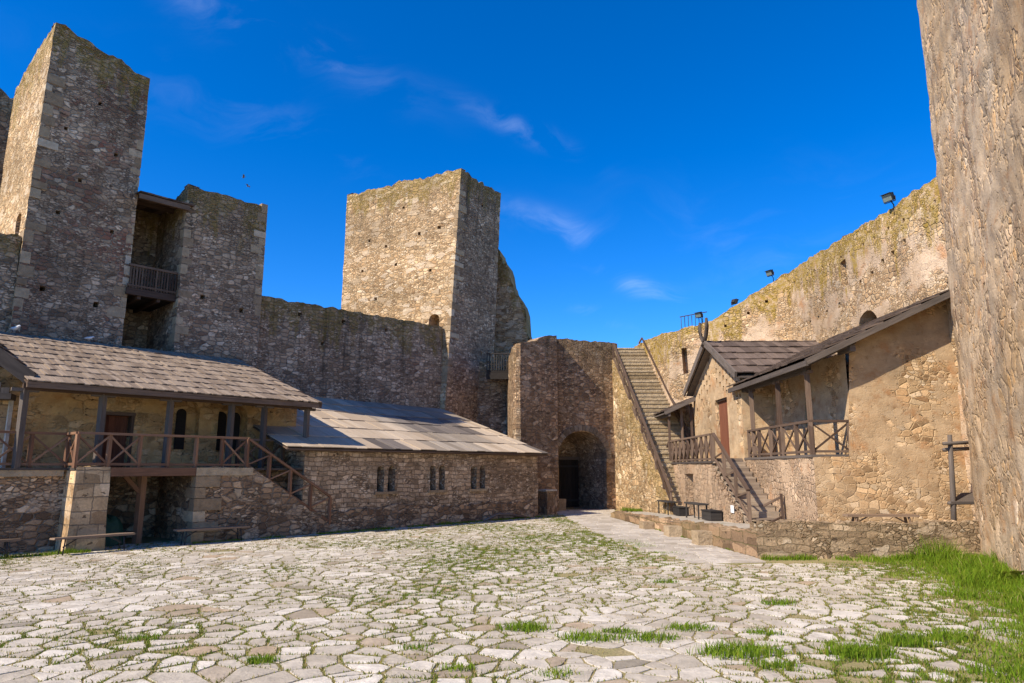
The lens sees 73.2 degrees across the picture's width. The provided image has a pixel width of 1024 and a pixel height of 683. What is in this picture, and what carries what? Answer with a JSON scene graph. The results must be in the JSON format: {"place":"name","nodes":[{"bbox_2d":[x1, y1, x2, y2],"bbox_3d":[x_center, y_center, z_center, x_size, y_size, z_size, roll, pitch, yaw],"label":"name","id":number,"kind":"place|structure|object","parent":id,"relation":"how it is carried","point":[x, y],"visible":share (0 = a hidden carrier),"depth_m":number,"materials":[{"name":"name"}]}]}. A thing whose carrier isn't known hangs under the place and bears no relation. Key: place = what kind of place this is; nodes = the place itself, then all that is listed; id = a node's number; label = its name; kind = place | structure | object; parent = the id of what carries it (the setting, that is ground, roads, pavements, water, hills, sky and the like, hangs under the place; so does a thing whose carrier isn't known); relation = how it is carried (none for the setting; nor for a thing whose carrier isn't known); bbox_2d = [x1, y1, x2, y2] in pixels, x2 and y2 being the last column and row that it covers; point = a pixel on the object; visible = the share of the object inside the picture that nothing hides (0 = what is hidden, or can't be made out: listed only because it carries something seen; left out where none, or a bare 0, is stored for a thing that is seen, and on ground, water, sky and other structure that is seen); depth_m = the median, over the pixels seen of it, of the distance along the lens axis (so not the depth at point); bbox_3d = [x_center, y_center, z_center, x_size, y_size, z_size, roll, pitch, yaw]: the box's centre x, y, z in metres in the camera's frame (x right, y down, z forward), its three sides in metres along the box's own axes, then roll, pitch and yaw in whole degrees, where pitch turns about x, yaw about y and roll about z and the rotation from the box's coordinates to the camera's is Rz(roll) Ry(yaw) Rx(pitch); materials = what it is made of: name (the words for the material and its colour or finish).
{"place":"outdoors","nodes":[
{"label":"outdoors","id":0,"kind":"place"},
{"bbox_2d":[0,89,12,187],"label":"ruined tower","id":1,"kind":"structure","parent":0,"point":[6,103],"depth_m":32.12,"materials":[{"name":"beige stone"}]},
{"bbox_2d":[0,0,937,347],"label":"sky","id":2,"kind":"structure","parent":0,"point":[649,162],"materials":[{"name":"blue"}]},
{"bbox_2d":[0,514,1023,682],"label":"paving","id":3,"kind":"structure","parent":0,"point":[682,660],"depth_m":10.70,"materials":[{"name":"beige stone"}]},
{"bbox_2d":[0,538,20,557],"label":"bench","id":4,"kind":"object","parent":3,"relation":"on","point":[5,548],"visible":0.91,"depth_m":17.29,"materials":[{"name":"brown wood"}]},
{"bbox_2d":[49,532,134,554],"bbox_3d":[-11.204,5.412,18.459,0.314,0.466,2.025,-7,-13,35],"label":"bench","id":5,"kind":"object","parent":3,"relation":"on","point":[123,534],"visible":0.98,"depth_m":18.41,"materials":[{"name":"brown wood"}]},
{"bbox_2d":[105,515,122,546],"bbox_3d":[-11.865,5.531,20.190,0.877,0.920,0.892,0,-10,0],"label":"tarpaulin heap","id":6,"kind":"object","parent":3,"relation":"on","point":[114,524],"visible":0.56,"depth_m":20.04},
{"bbox_2d":[173,525,249,544],"bbox_3d":[-9.050,5.853,20.851,0.304,0.470,2.214,-10,-14,42],"label":"bench","id":7,"kind":"object","parent":3,"relation":"on","point":[209,528],"visible":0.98,"depth_m":20.70,"materials":[{"name":"brown wood"}]},
{"bbox_2d":[483,513,526,521],"bbox_3d":[-0.310,7.641,30.181,0.166,0.338,2.819,-9,-14,40],"label":"fallen branch","id":8,"kind":"object","parent":3,"relation":"on","point":[500,514],"visible":0.98,"depth_m":30.07,"materials":[{"name":"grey wood"}]},
{"bbox_2d":[0,507,1023,682],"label":"grass","id":9,"kind":"structure","parent":3,"relation":"on","point":[967,569],"depth_m":9.48,"materials":[{"name":"green plant"}]},
{"bbox_2d":[0,507,1023,682],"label":"ground","id":10,"kind":"structure","parent":0,"point":[623,652],"depth_m":9.16,"materials":[{"name":"grey stone"}]},
{"bbox_2d":[0,233,21,366],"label":"curtain wall","id":11,"kind":"structure","parent":10,"relation":"on","point":[10,246],"depth_m":24.61,"materials":[{"name":"grey stone"}]},
{"bbox_2d":[0,22,149,345],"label":"tower","id":12,"kind":"structure","parent":10,"relation":"on","point":[71,176],"depth_m":26.84,"materials":[{"name":"grey stone"}]},
{"bbox_2d":[0,331,331,552],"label":"stone house","id":13,"kind":"structure","parent":10,"relation":"on","point":[140,443],"depth_m":21.70,"materials":[{"name":"brown stone"}]},
{"bbox_2d":[9,325,20,329],"bbox_3d":[-17.317,-0.459,24.030,0.469,0.236,0.173,-2,-11,10],"label":"bird","id":14,"kind":"object","parent":13,"relation":"on","point":[15,327],"visible":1,"depth_m":23.98},
{"bbox_2d":[0,343,36,467],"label":"gabled annexe","id":15,"kind":"structure","parent":13,"relation":"attached to","point":[10,362],"depth_m":18.98,"materials":[{"name":"brown wood"}]},
{"bbox_2d":[100,411,135,466],"bbox_3d":[-12.452,3.083,21.636,0.365,1.720,0.950,-10,-14,43],"label":"door","id":16,"kind":"structure","parent":13,"relation":"in","point":[115,422],"depth_m":21.79,"materials":[{"name":"brown wood"}]},
{"bbox_2d":[173,409,186,448],"bbox_3d":[-11.149,2.937,23.188,0.030,1.350,0.320,-10,-14,43],"label":"window","id":17,"kind":"structure","parent":13,"relation":"in","point":[181,414],"depth_m":23.17,"materials":[{"name":"black glass"}]},
{"bbox_2d":[215,412,226,449],"bbox_3d":[-10.310,3.153,24.358,0.030,1.350,0.400,-10,-14,43],"label":"window","id":18,"kind":"structure","parent":13,"relation":"in","point":[221,421],"depth_m":24.39,"materials":[{"name":"black glass"}]},
{"bbox_2d":[232,413,239,449],"bbox_3d":[-9.959,3.221,24.721,0.030,1.350,0.380,-10,-14,43],"label":"window","id":19,"kind":"structure","parent":13,"relation":"in","point":[237,417],"depth_m":24.78,"materials":[{"name":"black glass"}]},
{"bbox_2d":[122,184,267,367],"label":"tower","id":20,"kind":"structure","parent":10,"relation":"on","point":[209,247],"depth_m":30.20,"materials":[{"name":"grey stone"}]},
{"bbox_2d":[125,191,194,312],"bbox_3d":[-15.323,-3.812,29.764,3.600,4.844,2.824,-10,-14,43],"label":"gallery","id":21,"kind":"object","parent":20,"relation":"attached to","point":[138,299],"visible":0.81,"depth_m":28.55,"materials":[{"name":"brown wood"}]},
{"bbox_2d":[256,295,442,408],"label":"curtain wall","id":22,"kind":"structure","parent":10,"relation":"on","point":[312,350],"depth_m":34.57,"materials":[{"name":"grey stone"}]},
{"bbox_2d":[253,397,548,534],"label":"stone hall","id":23,"kind":"structure","parent":10,"relation":"on","point":[369,465],"depth_m":27.92,"materials":[{"name":"brown stone"}]},
{"bbox_2d":[341,168,500,422],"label":"tower","id":24,"kind":"structure","parent":10,"relation":"on","point":[422,251],"depth_m":41.62,"materials":[{"name":"beige stone"}]},
{"bbox_2d":[494,249,532,361],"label":"ruined wall","id":25,"kind":"structure","parent":10,"relation":"on","point":[512,323],"depth_m":45.23,"materials":[{"name":"grey stone"}]},
{"bbox_2d":[477,335,616,511],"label":"gate wall","id":26,"kind":"structure","parent":10,"relation":"on","point":[551,395],"depth_m":38.21,"materials":[{"name":"stone"}]},
{"bbox_2d":[486,353,508,378],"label":"balcony","id":27,"kind":"structure","parent":26,"relation":"attached to","point":[497,374],"depth_m":40.26,"materials":[{"name":"brown wood"}]},
{"bbox_2d":[538,489,556,514],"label":"stone pier","id":28,"kind":"structure","parent":10,"relation":"on","point":[547,501],"depth_m":33.96,"materials":[{"name":"brown stone"}]},
{"bbox_2d":[559,499,565,510],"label":"stone block","id":29,"kind":"structure","parent":10,"relation":"on","point":[562,504],"depth_m":36.92,"materials":[{"name":"brown stone"}]},
{"bbox_2d":[612,337,695,514],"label":"stone staircase","id":30,"kind":"structure","parent":10,"relation":"on","point":[645,479],"depth_m":35.33,"materials":[{"name":"beige stone"}]},
{"bbox_2d":[610,510,756,557],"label":"retaining wall","id":31,"kind":"structure","parent":10,"relation":"on","point":[705,534],"depth_m":20.38,"materials":[{"name":"stone"}]},
{"bbox_2d":[634,177,974,519],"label":"curtain wall","id":32,"kind":"structure","parent":10,"relation":"on","point":[884,263],"depth_m":27.35,"materials":[{"name":"stone"}]},
{"bbox_2d":[695,311,702,321],"bbox_3d":[9.500,-1.135,34.961,0.433,0.738,0.422,9,-14,-39],"label":"floodlight","id":33,"kind":"object","parent":32,"relation":"attached to","point":[698,314],"visible":1,"depth_m":34.90,"materials":[{"name":"metal"}]},
{"bbox_2d":[731,298,738,304],"bbox_3d":[11.155,-1.791,34.592,0.393,0.693,0.382,6,-12,-29],"label":"floodlight","id":34,"kind":"object","parent":32,"relation":"attached to","point":[734,301],"visible":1,"depth_m":34.54,"materials":[{"name":"metal"}]},
{"bbox_2d":[764,269,773,283],"bbox_3d":[12.580,-3.120,33.577,0.432,0.738,0.420,6,-12,-29],"label":"floodlight","id":35,"kind":"object","parent":32,"relation":"attached to","point":[770,272],"visible":1,"depth_m":33.55,"materials":[{"name":"metal"}]},
{"bbox_2d":[881,192,895,215],"bbox_3d":[12.865,-4.683,23.507,0.445,0.752,0.438,5,-12,-25],"label":"floodlight","id":36,"kind":"object","parent":32,"relation":"attached to","point":[888,197],"visible":1,"depth_m":23.47,"materials":[{"name":"metal"}]},
{"bbox_2d":[749,518,981,557],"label":"parapet wall","id":37,"kind":"structure","parent":10,"relation":"on","point":[823,539],"depth_m":17.30,"materials":[{"name":"beige stone"}]},
{"bbox_2d":[917,0,1023,577],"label":"tower","id":38,"kind":"structure","parent":10,"relation":"on","point":[973,53],"depth_m":14.86,"materials":[{"name":"stone"}]},
{"bbox_2d":[989,569,1023,580],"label":"leafy weed","id":39,"kind":"object","parent":10,"relation":"on","point":[1016,573],"visible":0.41,"depth_m":13.52,"materials":[{"name":"green plant"}]},
{"bbox_2d":[557,509,765,563],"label":"path","id":40,"kind":"structure","parent":0,"point":[603,522],"depth_m":21.43,"materials":[{"name":"beige stone"}]},
{"bbox_2d":[624,511,817,531],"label":"terrace","id":41,"kind":"structure","parent":0,"point":[720,523],"depth_m":25.05,"materials":[{"name":"beige stone"}]},
{"bbox_2d":[657,500,676,514],"bbox_3d":[6.686,7.170,29.792,0.408,0.586,1.615,1,-11,-5],"label":"table","id":42,"kind":"object","parent":41,"relation":"on","point":[669,501],"visible":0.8,"depth_m":29.19,"materials":[{"name":"brown wood"}]},
{"bbox_2d":[672,506,688,515],"bbox_3d":[6.950,6.976,28.405,0.440,0.345,0.900,1,-10,-4],"label":"chest","id":43,"kind":"object","parent":41,"relation":"on","point":[679,510],"visible":1,"depth_m":28.01,"materials":[{"name":"grey wood"}]},
{"bbox_2d":[684,502,708,519],"bbox_3d":[6.876,6.312,25.732,0.406,0.591,1.516,1,-11,-6],"label":"table","id":44,"kind":"object","parent":41,"relation":"on","point":[696,503],"visible":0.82,"depth_m":25.59,"materials":[{"name":"brown wood"}]},
{"bbox_2d":[701,509,722,520],"bbox_3d":[7.000,6.085,24.197,0.440,0.345,0.900,1,-11,-6],"label":"chest","id":45,"kind":"object","parent":41,"relation":"on","point":[711,515],"visible":1,"depth_m":23.81,"materials":[{"name":"grey wood"}]},
{"bbox_2d":[653,288,972,523],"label":"stone house","id":46,"kind":"structure","parent":41,"relation":"on","point":[784,429],"depth_m":20.41,"materials":[{"name":"beige stone"}]},
{"bbox_2d":[716,397,729,455],"bbox_3d":[8.755,3.572,28.302,0.150,2.540,1.600,0,-10,0],"label":"door","id":47,"kind":"structure","parent":46,"relation":"in","point":[723,416],"depth_m":28.48,"materials":[{"name":"brown wood"}]},
{"bbox_2d":[842,514,919,521],"bbox_3d":[10.020,4.909,18.721,1.960,0.440,0.373,0,-10,0],"label":"bench","id":48,"kind":"object","parent":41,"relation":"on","point":[865,516],"visible":0.59,"depth_m":18.61,"materials":[{"name":"brown wood"}]},
{"bbox_2d":[942,435,971,519],"bbox_3d":[12.400,3.862,18.879,1.450,2.583,0.599,1,-10,-4],"label":"timber rack","id":49,"kind":"object","parent":41,"relation":"on","point":[961,499],"visible":0.52,"depth_m":18.70,"materials":[{"name":"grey wood"}]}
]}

